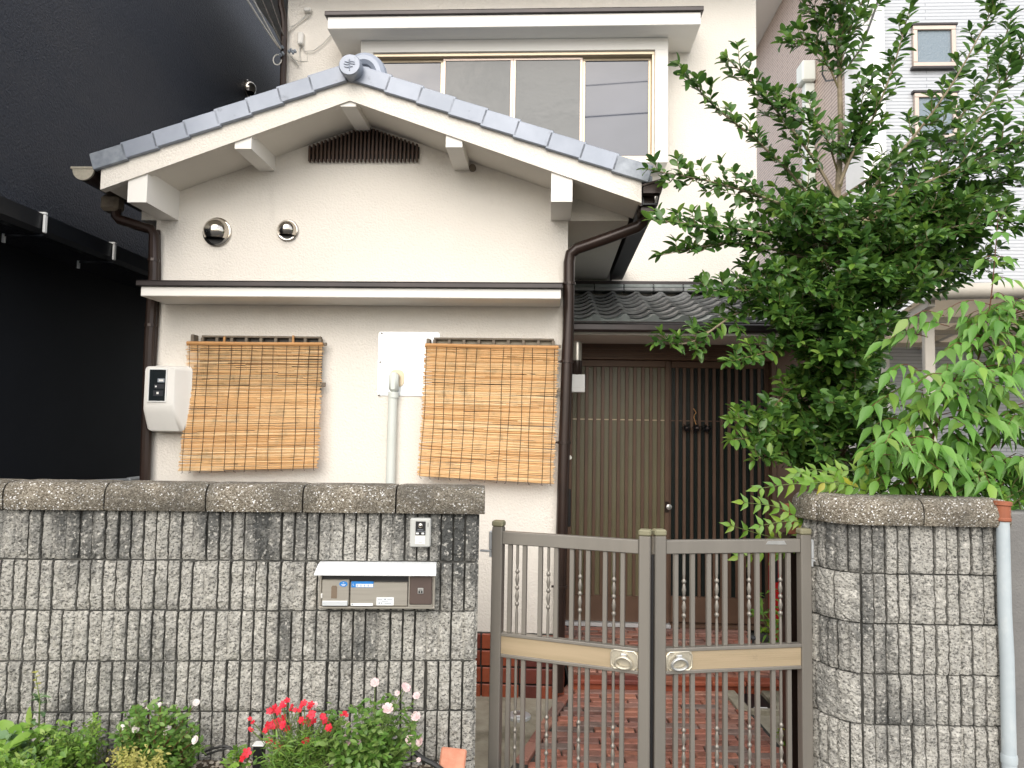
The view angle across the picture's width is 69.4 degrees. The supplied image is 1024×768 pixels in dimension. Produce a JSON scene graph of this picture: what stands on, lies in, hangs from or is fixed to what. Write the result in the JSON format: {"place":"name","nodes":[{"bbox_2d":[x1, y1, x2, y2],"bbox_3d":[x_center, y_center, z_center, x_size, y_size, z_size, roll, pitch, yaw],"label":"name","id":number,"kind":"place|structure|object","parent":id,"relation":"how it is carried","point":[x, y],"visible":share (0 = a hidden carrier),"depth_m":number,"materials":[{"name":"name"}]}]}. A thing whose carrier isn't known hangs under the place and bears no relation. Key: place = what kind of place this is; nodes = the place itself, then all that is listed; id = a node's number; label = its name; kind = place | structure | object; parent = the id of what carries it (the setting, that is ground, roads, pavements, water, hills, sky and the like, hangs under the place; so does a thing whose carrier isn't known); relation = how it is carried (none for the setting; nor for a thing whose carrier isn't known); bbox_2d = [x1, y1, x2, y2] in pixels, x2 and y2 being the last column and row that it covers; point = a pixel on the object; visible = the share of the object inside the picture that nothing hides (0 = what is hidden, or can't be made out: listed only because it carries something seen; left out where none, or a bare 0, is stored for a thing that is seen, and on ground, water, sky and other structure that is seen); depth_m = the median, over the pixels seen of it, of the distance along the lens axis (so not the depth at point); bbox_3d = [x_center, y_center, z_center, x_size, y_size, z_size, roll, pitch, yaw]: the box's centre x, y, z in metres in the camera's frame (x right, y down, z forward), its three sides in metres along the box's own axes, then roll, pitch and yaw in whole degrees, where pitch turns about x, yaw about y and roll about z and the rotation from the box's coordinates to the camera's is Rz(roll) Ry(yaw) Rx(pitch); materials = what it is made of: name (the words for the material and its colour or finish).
{"place":"outdoors","nodes":[
{"label":"outdoors","id":0,"kind":"place"},
{"bbox_2d":[33,759,432,767],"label":"flower bed","id":1,"kind":"object","parent":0,"point":[200,765],"visible":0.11,"depth_m":2.93,"materials":[{"name":"soil"}]},
{"bbox_2d":[0,707,51,765],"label":"weed clump","id":2,"kind":"object","parent":1,"relation":"on","point":[11,733],"visible":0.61,"depth_m":2.69,"materials":[{"name":"green plant"}]},
{"bbox_2d":[0,744,77,767],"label":"weed clump","id":3,"kind":"object","parent":1,"relation":"on","point":[11,760],"visible":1,"depth_m":2.57,"materials":[{"name":"green plant"}]},
{"bbox_2d":[25,671,57,761],"bbox_3d":[-1.764,1.297,2.752,0.173,0.409,0.118,-1,-4,33],"label":"tall weed","id":4,"kind":"object","parent":1,"relation":"on","point":[37,698],"visible":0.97,"depth_m":2.77,"materials":[{"name":"green plant"}]},
{"bbox_2d":[28,719,108,767],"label":"weed clump","id":5,"kind":"object","parent":1,"relation":"on","point":[86,755],"visible":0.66,"depth_m":2.67,"materials":[{"name":"green plant"}]},
{"bbox_2d":[82,712,111,767],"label":"weed clump","id":6,"kind":"object","parent":1,"relation":"on","point":[95,726],"visible":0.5,"depth_m":2.82,"materials":[{"name":"green plant"}]},
{"bbox_2d":[106,738,170,767],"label":"sedum clump","id":7,"kind":"object","parent":1,"relation":"on","point":[129,761],"visible":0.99,"depth_m":2.59,"materials":[{"name":"yellow plant"}]},
{"bbox_2d":[107,697,209,767],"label":"white rose bush","id":8,"kind":"object","parent":1,"relation":"on","point":[183,747],"visible":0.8,"depth_m":2.71,"materials":[{"name":"green plant"}]},
{"bbox_2d":[202,745,238,755],"bbox_3d":[-1.098,1.409,2.841,0.187,0.038,0.018,1,-4,0],"label":"garden cable","id":9,"kind":"object","parent":1,"relation":"on","point":[228,747],"visible":0.71,"depth_m":2.84,"materials":[{"name":"black rubber"}]},
{"bbox_2d":[219,744,257,767],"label":"red seedling","id":10,"kind":"object","parent":1,"relation":"on","point":[244,752],"visible":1,"depth_m":2.70,"materials":[{"name":"green plant"}]},
{"bbox_2d":[252,741,265,767],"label":"garden light","id":11,"kind":"object","parent":1,"relation":"on","point":[257,746],"visible":0.82,"depth_m":2.83,"materials":[{"name":"black plastic"}]},
{"bbox_2d":[247,697,348,767],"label":"red dianthus","id":12,"kind":"object","parent":1,"relation":"on","point":[289,752],"visible":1,"depth_m":2.70,"materials":[{"name":"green plant"}]},
{"bbox_2d":[312,678,422,767],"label":"pink rose bush","id":13,"kind":"object","parent":1,"relation":"on","point":[371,743],"visible":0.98,"depth_m":2.71,"materials":[{"name":"green plant"}]},
{"bbox_2d":[414,750,442,767],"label":"black pipe","id":14,"kind":"object","parent":1,"relation":"on","point":[428,761],"visible":0.86,"depth_m":2.81,"materials":[{"name":"black plastic"}]},
{"bbox_2d":[439,747,466,767],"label":"loose brick","id":15,"kind":"object","parent":1,"relation":"on","point":[452,757],"visible":1,"depth_m":2.85,"materials":[{"name":"orange brick"}]},
{"bbox_2d":[474,693,782,767],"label":"yard concrete","id":16,"kind":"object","parent":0,"point":[481,732],"depth_m":3.77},
{"bbox_2d":[70,0,831,698],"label":"house","id":17,"kind":"structure","parent":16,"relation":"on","point":[356,182],"depth_m":4.44,"materials":[{"name":"beige paint"}]},
{"bbox_2d":[143,365,198,431],"bbox_3d":[-1.994,0.083,4.321,0.248,0.397,0.167,1,-4,3],"label":"electricity meter","id":18,"kind":"object","parent":17,"relation":"attached to","point":[167,392],"visible":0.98,"depth_m":4.26,"materials":[{"name":"plastic"}]},
{"bbox_2d":[149,370,165,400],"bbox_3d":[-2.038,0.008,4.250,0.097,0.180,0.004,1,-4,3],"label":"meter window","id":19,"kind":"structure","parent":18,"relation":"in","point":[157,380],"depth_m":4.25,"materials":[{"name":"black glass"}]},
{"bbox_2d":[178,335,323,472],"bbox_3d":[-1.511,0.117,4.287,0.824,0.811,0.064,1,-4,3],"label":"bamboo blind","id":20,"kind":"object","parent":17,"relation":"attached to","point":[240,448],"visible":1,"depth_m":4.28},
{"bbox_2d":[199,335,326,390],"bbox_3d":[-1.472,-0.120,4.359,0.782,0.326,0.061,1,-4,3],"label":"lattice window","id":21,"kind":"structure","parent":17,"relation":"in","point":[215,338],"depth_m":4.37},
{"bbox_2d":[269,0,283,35],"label":"service cable","id":22,"kind":"object","parent":17,"relation":"attached to","point":[274,11],"visible":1,"depth_m":5.12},
{"bbox_2d":[273,45,296,65],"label":"cable insulators","id":23,"kind":"object","parent":17,"relation":"attached to","point":[290,50],"visible":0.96,"depth_m":6.18,"materials":[{"name":"grey ceramic"}]},
{"bbox_2d":[247,0,278,47],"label":"service cable","id":24,"kind":"object","parent":23,"relation":"attached to","point":[253,9],"visible":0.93,"depth_m":4.74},
{"bbox_2d":[253,0,280,49],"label":"service cable","id":25,"kind":"object","parent":23,"relation":"attached to","point":[266,23],"visible":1,"depth_m":4.72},
{"bbox_2d":[261,0,281,43],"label":"service cable","id":26,"kind":"object","parent":23,"relation":"attached to","point":[266,11],"visible":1,"depth_m":5.06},
{"bbox_2d":[386,370,403,483],"bbox_3d":[-0.685,0.403,4.283,0.088,0.977,0.066,1,-4,3],"label":"conduit","id":27,"kind":"object","parent":17,"relation":"attached to","point":[396,379],"visible":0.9,"depth_m":4.28,"materials":[{"name":"plastic"}]},
{"bbox_2d":[377,332,439,395],"bbox_3d":[-0.608,-0.117,4.341,0.363,0.380,0.010,1,-4,3],"label":"wall plate","id":28,"kind":"object","parent":17,"relation":"attached to","point":[404,352],"depth_m":4.34,"materials":[{"name":"metal"}]},
{"bbox_2d":[417,343,559,485],"bbox_3d":[-0.133,0.169,4.210,0.798,0.803,0.067,1,-4,2],"label":"bamboo blind","id":29,"kind":"object","parent":17,"relation":"attached to","point":[495,441],"visible":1,"depth_m":4.22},
{"bbox_2d":[432,337,560,396],"bbox_3d":[-0.099,-0.097,4.288,0.765,0.339,0.061,1,-4,3],"label":"lattice window","id":30,"kind":"structure","parent":17,"relation":"in","point":[486,341],"depth_m":4.30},
{"bbox_2d":[374,51,654,159],"bbox_3d":[0.001,-2.223,5.968,2.266,0.893,0.085,1,-4,3],"label":"window frame","id":31,"kind":"structure","parent":17,"relation":"in","point":[603,100],"depth_m":5.96,"materials":[{"name":"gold metal"}]},
{"bbox_2d":[572,341,581,374],"bbox_3d":[0.408,-0.168,4.920,0.114,0.225,0.066,1,-4,3],"label":"wall lamp","id":32,"kind":"object","parent":17,"relation":"attached to","point":[577,357],"visible":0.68,"depth_m":4.89,"materials":[{"name":"metal"}]},
{"bbox_2d":[572,374,584,392],"bbox_3d":[0.417,-0.003,4.914,0.136,0.118,0.074,1,-4,3],"label":"white box","id":33,"kind":"object","parent":17,"relation":"attached to","point":[578,383],"visible":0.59,"depth_m":4.88,"materials":[{"name":"plastic"}]},
{"bbox_2d":[566,360,671,622],"bbox_3d":[0.800,0.787,5.526,0.774,1.937,0.042,1,-4,3],"label":"door","id":34,"kind":"structure","parent":17,"relation":"in","point":[619,463],"depth_m":5.54,"materials":[{"name":"brown wood"}]},
{"bbox_2d":[682,408,710,434],"bbox_3d":[1.373,0.282,5.489,0.238,0.202,0.026,1,-4,3],"label":"door ornament","id":35,"kind":"object","parent":17,"relation":"attached to","point":[685,428],"depth_m":5.49,"materials":[{"name":"black plastic"}]},
{"bbox_2d":[669,361,769,624],"bbox_3d":[1.535,0.799,5.527,0.760,1.937,0.036,1,-4,3],"label":"door","id":36,"kind":"structure","parent":17,"relation":"in","point":[705,478],"depth_m":5.53,"materials":[{"name":"brown wood"}]},
{"bbox_2d":[510,710,530,721],"bbox_3d":[0.036,1.736,3.872,0.124,0.021,0.124,1,-4,0],"label":"inspection cover","id":37,"kind":"object","parent":16,"relation":"in","point":[527,716],"visible":0.39,"depth_m":3.85,"materials":[{"name":"metal"}]},
{"bbox_2d":[564,626,778,693],"bbox_3d":[1.123,1.801,4.919,1.596,0.100,1.358,1,-4,0],"label":"entrance step","id":38,"kind":"object","parent":16,"relation":"on","point":[631,639],"visible":0.27,"depth_m":4.41,"materials":[{"name":"brick"}]},
{"bbox_2d":[750,589,778,642],"bbox_3d":[1.654,1.503,4.737,0.322,0.483,0.200,1,-4,0],"label":"seedling","id":39,"kind":"object","parent":38,"relation":"on","point":[765,630],"visible":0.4,"depth_m":4.73,"materials":[{"name":"green plant"}]},
{"bbox_2d":[768,553,781,639],"bbox_3d":[1.883,1.466,5.190,0.138,0.635,0.152,1,-4,0],"label":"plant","id":40,"kind":"object","parent":38,"relation":"on","point":[776,584],"visible":0.14,"depth_m":5.12,"materials":[{"name":"plant"}]},
{"bbox_2d":[728,690,778,715],"bbox_3d":[1.482,1.783,4.144,0.535,0.050,0.373,1,-4,0],"label":"drain pit","id":41,"kind":"object","parent":16,"relation":"on","point":[764,701],"visible":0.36,"depth_m":4.11,"materials":[{"name":"concrete"}]},
{"bbox_2d":[781,503,797,767],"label":"post","id":42,"kind":"object","parent":16,"relation":"on","point":[791,532],"visible":0.12,"depth_m":3.32,"materials":[{"name":"black metal"}]},
{"bbox_2d":[720,460,890,566],"bbox_3d":[1.278,1.027,3.381,0.807,1.378,0.554,2,-4,-13],"label":"pinnate plant","id":43,"kind":"object","parent":16,"relation":"on","point":[839,480],"visible":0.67,"depth_m":3.24,"materials":[{"name":"green plant"}]},
{"bbox_2d":[636,0,1023,490],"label":"broadleaf tree","id":44,"kind":"object","parent":16,"relation":"on","point":[886,249],"visible":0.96,"depth_m":3.97,"materials":[{"name":"green plant"}]},
{"bbox_2d":[511,684,785,767],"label":"brick path","id":45,"kind":"structure","parent":0,"point":[631,733],"depth_m":3.63,"materials":[{"name":"red brick"}]},
{"label":"ground","id":46,"kind":"structure","parent":0,"visible":0},
{"bbox_2d":[0,0,280,479],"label":"neighbour building","id":47,"kind":"structure","parent":46,"relation":"on","point":[81,81],"depth_m":5.04,"materials":[{"name":"metal"}]},
{"bbox_2d":[96,476,139,480],"bbox_3d":[-2.798,0.674,5.065,0.068,0.065,0.712,0,-4,11],"label":"ground pipe","id":48,"kind":"object","parent":47,"relation":"attached to","point":[131,478],"visible":0.3,"depth_m":5.28,"materials":[{"name":"metal"}]},
{"bbox_2d":[0,478,484,767],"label":"garden wall","id":49,"kind":"structure","parent":46,"relation":"on","point":[117,597],"depth_m":3.00,"materials":[{"name":"stone"}]},
{"bbox_2d":[314,561,436,608],"bbox_3d":[-0.550,0.818,3.000,0.483,0.178,0.103,1,-4,-3],"label":"mailbox","id":50,"kind":"object","parent":49,"relation":"attached to","point":[377,585],"visible":1,"depth_m":2.98,"materials":[{"name":"metal"}]},
{"bbox_2d":[321,579,349,605],"bbox_3d":[-0.709,0.838,2.973,0.111,0.105,0.020,1,-4,-3],"label":"sticker","id":51,"kind":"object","parent":50,"relation":"in","point":[335,592],"depth_m":2.97,"materials":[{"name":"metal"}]},
{"bbox_2d":[410,517,430,546],"bbox_3d":[-0.376,0.609,3.040,0.085,0.116,0.053,1,-4,-3],"label":"intercom","id":52,"kind":"object","parent":49,"relation":"attached to","point":[420,531],"visible":1,"depth_m":3.02,"materials":[{"name":"grey plastic"}]},
{"bbox_2d":[480,520,653,767],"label":"gate leaf","id":53,"kind":"object","parent":49,"relation":"attached to","point":[571,653],"visible":1,"depth_m":3.13,"materials":[{"name":"brown metal"}]},
{"bbox_2d":[756,0,1023,508],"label":"white building","id":54,"kind":"structure","parent":46,"relation":"on","point":[934,38],"depth_m":8.65,"materials":[{"name":"paint"}]},
{"bbox_2d":[910,22,957,70],"bbox_3d":[4.930,-3.943,8.641,0.527,0.550,0.059,1,-4,3],"label":"window","id":55,"kind":"structure","parent":54,"relation":"in","point":[932,41],"depth_m":8.64,"materials":[{"name":"blue"}]},
{"bbox_2d":[911,90,959,141],"bbox_3d":[4.917,-3.113,8.587,0.524,0.595,0.059,1,-4,3],"label":"window","id":56,"kind":"structure","parent":54,"relation":"in","point":[918,98],"depth_m":8.59,"materials":[{"name":"white"}]},
{"bbox_2d":[792,491,1011,767],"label":"gate pier","id":57,"kind":"structure","parent":46,"relation":"on","point":[905,658],"depth_m":3.00,"materials":[{"name":"stone"}]},
{"bbox_2d":[652,528,814,767],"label":"gate leaf","id":58,"kind":"object","parent":57,"relation":"attached to","point":[756,656],"visible":1,"depth_m":3.09,"materials":[{"name":"brown metal"}]},
{"bbox_2d":[847,453,1023,510],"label":"bush","id":59,"kind":"object","parent":57,"relation":"on","point":[1015,506],"visible":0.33,"depth_m":3.25,"materials":[{"name":"green plant"}]},
{"bbox_2d":[851,211,1023,509],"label":"leafy shrub","id":60,"kind":"object","parent":57,"relation":"on","point":[922,452],"visible":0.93,"depth_m":3.34,"materials":[{"name":"green plant"}]},
{"bbox_2d":[993,500,1017,767],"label":"drain pipe","id":61,"kind":"object","parent":57,"relation":"attached to","point":[1008,756],"visible":0.92,"depth_m":2.96,"materials":[{"name":"grey plastic"}]},
{"bbox_2d":[878,281,1023,441],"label":"carport","id":62,"kind":"object","parent":46,"relation":"on","point":[941,336],"visible":0.13,"depth_m":6.23,"materials":[{"name":"plastic"}]},
{"bbox_2d":[1010,509,1023,767],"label":"cement wall","id":63,"kind":"structure","parent":46,"relation":"on","point":[1017,550],"depth_m":3.10,"materials":[{"name":"grey concrete"}]}
]}

